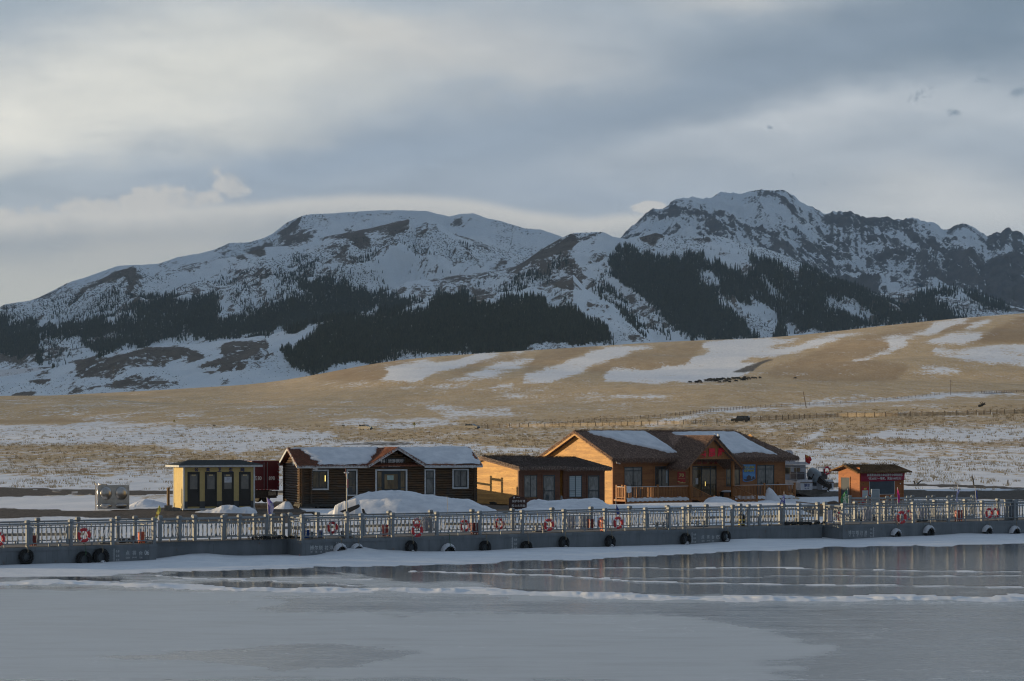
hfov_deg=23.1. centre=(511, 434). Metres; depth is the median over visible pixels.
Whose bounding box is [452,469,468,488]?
window
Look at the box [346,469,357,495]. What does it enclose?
window
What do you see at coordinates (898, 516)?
life ring
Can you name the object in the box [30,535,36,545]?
fire extinguisher box
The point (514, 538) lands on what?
pontoon
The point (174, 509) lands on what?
concrete block
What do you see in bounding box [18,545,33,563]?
tyre fender
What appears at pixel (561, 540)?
tyre fender
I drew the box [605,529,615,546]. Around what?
tyre fender
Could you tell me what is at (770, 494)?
snow mound
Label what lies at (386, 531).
fire extinguisher box
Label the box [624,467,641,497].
glass door
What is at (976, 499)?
flag
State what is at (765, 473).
door
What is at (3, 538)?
life ring
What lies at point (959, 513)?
fire extinguisher box
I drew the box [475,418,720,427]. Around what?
paling fence
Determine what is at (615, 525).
life ring
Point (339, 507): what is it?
snow mound
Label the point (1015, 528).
tyre fender
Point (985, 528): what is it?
tyre fender
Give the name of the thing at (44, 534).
timber beam
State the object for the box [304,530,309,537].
plastic bin
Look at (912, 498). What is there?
railing
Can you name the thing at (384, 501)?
snow mound
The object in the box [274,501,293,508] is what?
snow mound
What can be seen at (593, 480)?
window
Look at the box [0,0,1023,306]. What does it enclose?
sky
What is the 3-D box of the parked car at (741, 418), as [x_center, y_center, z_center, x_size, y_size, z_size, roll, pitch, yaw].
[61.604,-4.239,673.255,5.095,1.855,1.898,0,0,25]
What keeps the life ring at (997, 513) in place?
attached to the pontoon at (854, 528)
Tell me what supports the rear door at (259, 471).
in the box lorry
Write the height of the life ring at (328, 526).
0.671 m
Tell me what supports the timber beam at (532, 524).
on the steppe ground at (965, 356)
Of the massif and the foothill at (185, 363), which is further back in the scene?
the massif
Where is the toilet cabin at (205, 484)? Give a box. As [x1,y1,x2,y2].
[165,460,263,509]
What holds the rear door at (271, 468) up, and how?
in the box lorry
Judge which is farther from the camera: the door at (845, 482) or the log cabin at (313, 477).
the door at (845, 482)
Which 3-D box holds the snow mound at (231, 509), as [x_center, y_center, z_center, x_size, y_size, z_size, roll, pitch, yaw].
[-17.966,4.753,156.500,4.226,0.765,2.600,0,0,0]
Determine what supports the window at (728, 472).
in the ticket hall
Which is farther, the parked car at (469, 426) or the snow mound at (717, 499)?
the parked car at (469, 426)
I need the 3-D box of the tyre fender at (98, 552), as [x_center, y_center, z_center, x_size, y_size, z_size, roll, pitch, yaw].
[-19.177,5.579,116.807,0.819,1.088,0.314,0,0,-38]
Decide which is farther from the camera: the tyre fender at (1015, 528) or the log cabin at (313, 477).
the log cabin at (313, 477)
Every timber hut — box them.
[477,454,567,504]
[532,455,612,501]
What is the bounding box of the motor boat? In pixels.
[784,450,833,496]
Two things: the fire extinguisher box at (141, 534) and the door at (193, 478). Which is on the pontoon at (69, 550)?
the fire extinguisher box at (141, 534)
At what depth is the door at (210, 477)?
159.45 m
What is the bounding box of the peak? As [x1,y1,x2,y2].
[621,189,1023,308]
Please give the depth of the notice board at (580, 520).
136.75 m
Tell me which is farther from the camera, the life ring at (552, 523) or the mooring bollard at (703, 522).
the mooring bollard at (703, 522)
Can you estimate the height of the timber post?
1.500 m
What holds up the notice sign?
on the steppe ground at (965, 356)
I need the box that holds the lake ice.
[0,533,1023,680]
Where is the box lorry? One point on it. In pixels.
(266, 478)
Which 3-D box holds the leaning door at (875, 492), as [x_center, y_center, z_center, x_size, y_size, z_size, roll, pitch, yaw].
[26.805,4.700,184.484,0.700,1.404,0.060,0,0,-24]
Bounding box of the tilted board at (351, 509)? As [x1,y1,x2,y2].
[340,504,359,512]
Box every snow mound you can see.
[129,499,166,506]
[197,505,256,513]
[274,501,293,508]
[328,490,498,519]
[332,498,361,516]
[507,507,561,519]
[527,498,610,508]
[704,496,735,501]
[765,488,779,500]
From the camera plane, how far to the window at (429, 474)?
169.69 m
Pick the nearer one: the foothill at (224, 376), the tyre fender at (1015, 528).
the tyre fender at (1015, 528)
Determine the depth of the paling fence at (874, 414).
710.86 m
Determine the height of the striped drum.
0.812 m
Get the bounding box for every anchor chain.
[247,535,299,539]
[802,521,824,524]
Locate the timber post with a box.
[164,487,171,510]
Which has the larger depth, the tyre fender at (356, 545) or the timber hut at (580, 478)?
the timber hut at (580, 478)
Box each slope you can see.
[0,218,528,376]
[358,232,945,341]
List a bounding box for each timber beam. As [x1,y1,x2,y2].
[3,533,83,535]
[248,523,422,529]
[444,523,547,525]
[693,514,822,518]
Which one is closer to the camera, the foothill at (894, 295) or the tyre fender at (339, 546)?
the tyre fender at (339, 546)
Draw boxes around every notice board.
[423,517,428,529]
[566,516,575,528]
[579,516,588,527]
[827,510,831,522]
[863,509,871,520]
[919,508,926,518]
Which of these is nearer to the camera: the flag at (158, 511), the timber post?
the flag at (158, 511)
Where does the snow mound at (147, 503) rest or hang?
on the steppe ground at (965, 356)
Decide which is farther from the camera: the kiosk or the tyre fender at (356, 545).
the kiosk
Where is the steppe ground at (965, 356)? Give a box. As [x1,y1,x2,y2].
[0,313,1023,543]
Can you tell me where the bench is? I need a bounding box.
[719,490,730,496]
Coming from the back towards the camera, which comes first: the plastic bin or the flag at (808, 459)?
the flag at (808, 459)
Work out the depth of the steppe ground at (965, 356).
1128.20 m
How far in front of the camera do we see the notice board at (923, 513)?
151.30 m
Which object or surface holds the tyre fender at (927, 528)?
attached to the pontoon at (854, 528)
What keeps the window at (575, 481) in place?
in the timber hut at (580, 478)
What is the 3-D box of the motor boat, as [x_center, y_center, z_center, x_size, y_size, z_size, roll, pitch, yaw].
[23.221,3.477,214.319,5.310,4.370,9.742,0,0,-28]
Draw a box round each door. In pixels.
[187,472,199,506]
[205,472,216,505]
[222,472,233,504]
[239,472,250,505]
[254,462,264,488]
[265,462,278,488]
[383,472,399,489]
[543,475,554,500]
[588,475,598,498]
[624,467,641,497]
[692,466,716,496]
[757,465,773,494]
[841,477,849,503]
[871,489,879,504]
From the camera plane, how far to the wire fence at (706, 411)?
960.98 m
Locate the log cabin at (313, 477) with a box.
[279,446,482,507]
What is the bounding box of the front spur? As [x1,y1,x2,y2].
[355,275,656,363]
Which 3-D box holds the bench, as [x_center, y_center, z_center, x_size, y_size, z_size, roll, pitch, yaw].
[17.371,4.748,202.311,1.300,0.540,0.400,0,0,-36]
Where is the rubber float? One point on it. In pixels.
(794, 523)
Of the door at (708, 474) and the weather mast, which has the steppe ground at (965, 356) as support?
the weather mast
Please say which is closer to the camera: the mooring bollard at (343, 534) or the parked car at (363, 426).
the mooring bollard at (343, 534)
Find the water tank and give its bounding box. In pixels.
[95,483,128,509]
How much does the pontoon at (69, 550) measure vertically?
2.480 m
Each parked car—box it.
[358,424,372,429]
[464,424,479,428]
[731,416,749,422]
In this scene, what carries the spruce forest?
on the slope at (398, 263)
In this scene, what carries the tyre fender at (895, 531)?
attached to the pontoon at (854, 528)
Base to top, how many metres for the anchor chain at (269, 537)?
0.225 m
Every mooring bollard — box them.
[98,536,116,543]
[309,531,323,538]
[338,530,352,537]
[532,525,546,531]
[693,521,707,526]
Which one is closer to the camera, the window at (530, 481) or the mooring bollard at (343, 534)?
the mooring bollard at (343, 534)
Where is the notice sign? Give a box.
[509,495,526,509]
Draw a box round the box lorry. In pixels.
[244,460,278,502]
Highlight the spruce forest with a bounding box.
[0,234,1010,374]
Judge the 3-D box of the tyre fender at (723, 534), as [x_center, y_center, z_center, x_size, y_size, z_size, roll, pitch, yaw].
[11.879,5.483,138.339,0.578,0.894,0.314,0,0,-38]
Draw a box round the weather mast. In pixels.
[338,469,355,510]
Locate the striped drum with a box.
[738,511,744,525]
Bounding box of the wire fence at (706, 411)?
[552,390,1023,425]
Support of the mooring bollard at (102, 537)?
on the pontoon at (69, 550)
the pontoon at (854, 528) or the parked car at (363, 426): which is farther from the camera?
the parked car at (363, 426)
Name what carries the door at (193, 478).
in the toilet cabin at (205, 484)
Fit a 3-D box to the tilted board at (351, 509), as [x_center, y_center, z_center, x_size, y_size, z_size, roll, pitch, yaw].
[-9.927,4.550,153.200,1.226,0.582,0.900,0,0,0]
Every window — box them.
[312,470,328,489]
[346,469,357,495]
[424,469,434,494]
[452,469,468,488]
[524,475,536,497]
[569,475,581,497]
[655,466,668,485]
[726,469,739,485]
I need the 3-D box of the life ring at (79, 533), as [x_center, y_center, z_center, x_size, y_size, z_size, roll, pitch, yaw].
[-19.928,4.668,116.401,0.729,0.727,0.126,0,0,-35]
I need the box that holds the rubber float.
[784,521,802,524]
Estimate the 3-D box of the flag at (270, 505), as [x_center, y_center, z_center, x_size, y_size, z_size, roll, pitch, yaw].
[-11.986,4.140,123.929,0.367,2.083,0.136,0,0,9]
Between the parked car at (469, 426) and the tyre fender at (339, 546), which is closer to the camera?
the tyre fender at (339, 546)
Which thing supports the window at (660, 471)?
in the ticket hall
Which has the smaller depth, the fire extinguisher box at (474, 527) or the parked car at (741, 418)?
the fire extinguisher box at (474, 527)
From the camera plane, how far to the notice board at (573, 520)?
136.25 m
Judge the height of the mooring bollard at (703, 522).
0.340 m
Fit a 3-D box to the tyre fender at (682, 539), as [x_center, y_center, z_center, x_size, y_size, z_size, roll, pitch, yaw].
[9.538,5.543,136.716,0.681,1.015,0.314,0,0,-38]
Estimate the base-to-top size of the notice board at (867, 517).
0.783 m
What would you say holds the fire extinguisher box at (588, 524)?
on the pontoon at (514, 538)
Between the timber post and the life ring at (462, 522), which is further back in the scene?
the timber post
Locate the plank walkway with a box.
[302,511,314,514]
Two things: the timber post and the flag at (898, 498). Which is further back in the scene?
the timber post
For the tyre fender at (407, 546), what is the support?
attached to the pontoon at (514, 538)
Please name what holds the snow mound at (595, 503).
on the steppe ground at (965, 356)
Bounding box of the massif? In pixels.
[0,210,561,367]
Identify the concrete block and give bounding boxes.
[170,507,179,510]
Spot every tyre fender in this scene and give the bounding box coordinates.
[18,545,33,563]
[75,543,92,562]
[92,543,109,562]
[333,536,346,550]
[351,536,362,548]
[405,534,417,550]
[441,533,455,550]
[479,532,490,550]
[520,531,532,547]
[558,530,569,546]
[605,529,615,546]
[680,527,691,543]
[721,526,730,541]
[891,521,901,536]
[923,520,935,535]
[982,519,992,533]
[1009,518,1020,533]
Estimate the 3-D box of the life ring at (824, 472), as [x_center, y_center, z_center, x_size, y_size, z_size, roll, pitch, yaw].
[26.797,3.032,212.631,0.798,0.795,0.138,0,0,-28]
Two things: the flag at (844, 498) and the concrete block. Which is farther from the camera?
the concrete block
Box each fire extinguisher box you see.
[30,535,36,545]
[137,532,144,542]
[382,525,389,535]
[470,523,477,533]
[587,519,593,529]
[955,510,962,520]
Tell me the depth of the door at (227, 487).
159.96 m
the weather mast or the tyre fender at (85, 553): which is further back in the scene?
the weather mast
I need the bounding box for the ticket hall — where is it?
[539,429,798,503]
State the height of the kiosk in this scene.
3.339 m
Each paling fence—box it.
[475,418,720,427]
[750,409,1023,420]
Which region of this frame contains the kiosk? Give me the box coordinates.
[830,463,911,504]
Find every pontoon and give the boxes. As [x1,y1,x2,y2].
[0,513,286,564]
[287,502,822,555]
[812,498,1023,538]
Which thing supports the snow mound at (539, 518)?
on the steppe ground at (965, 356)
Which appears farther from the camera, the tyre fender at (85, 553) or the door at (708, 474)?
the door at (708, 474)
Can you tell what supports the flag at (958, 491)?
on the pontoon at (854, 528)
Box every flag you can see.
[155,506,160,529]
[267,498,273,533]
[805,455,811,467]
[840,489,847,523]
[897,487,899,503]
[956,485,959,521]
[975,489,977,517]
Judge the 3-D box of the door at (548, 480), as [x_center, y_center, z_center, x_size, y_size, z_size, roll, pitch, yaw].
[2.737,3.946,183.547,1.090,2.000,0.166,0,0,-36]
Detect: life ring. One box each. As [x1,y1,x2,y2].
[0,531,5,546]
[77,527,90,542]
[327,522,338,533]
[411,523,423,537]
[459,519,470,532]
[496,518,504,528]
[544,518,554,531]
[613,516,623,529]
[823,466,830,474]
[897,510,906,523]
[985,508,993,518]
[992,508,998,518]
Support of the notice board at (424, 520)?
attached to the pontoon at (514, 538)
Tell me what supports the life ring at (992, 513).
attached to the pontoon at (854, 528)
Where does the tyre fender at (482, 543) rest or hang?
attached to the pontoon at (514, 538)
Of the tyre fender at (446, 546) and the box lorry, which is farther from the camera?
the box lorry
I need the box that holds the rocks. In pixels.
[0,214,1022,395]
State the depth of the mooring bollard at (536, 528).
132.69 m
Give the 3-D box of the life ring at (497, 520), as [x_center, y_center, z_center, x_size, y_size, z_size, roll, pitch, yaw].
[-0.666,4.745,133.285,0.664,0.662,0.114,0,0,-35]
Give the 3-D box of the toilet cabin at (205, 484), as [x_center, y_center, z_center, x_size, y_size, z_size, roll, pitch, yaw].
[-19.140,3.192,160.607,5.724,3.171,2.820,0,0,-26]
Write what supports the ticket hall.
on the steppe ground at (965, 356)
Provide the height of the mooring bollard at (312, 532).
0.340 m
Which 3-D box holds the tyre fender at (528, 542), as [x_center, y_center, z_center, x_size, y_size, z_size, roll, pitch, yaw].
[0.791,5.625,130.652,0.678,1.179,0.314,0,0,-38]
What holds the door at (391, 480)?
in the log cabin at (313, 477)
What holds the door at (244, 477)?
in the toilet cabin at (205, 484)
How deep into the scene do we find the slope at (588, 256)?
7158.50 m
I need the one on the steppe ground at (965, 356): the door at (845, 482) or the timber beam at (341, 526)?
the timber beam at (341, 526)
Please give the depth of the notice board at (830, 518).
146.76 m
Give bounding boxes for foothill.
[0,319,367,395]
[1,371,295,395]
[881,287,1023,317]
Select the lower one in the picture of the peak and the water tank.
the water tank
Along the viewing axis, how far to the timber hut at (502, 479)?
183.62 m
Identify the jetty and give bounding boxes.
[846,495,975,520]
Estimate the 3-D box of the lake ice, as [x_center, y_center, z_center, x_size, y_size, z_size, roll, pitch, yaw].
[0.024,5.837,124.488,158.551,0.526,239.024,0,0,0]
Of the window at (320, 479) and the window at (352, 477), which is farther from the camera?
the window at (352, 477)

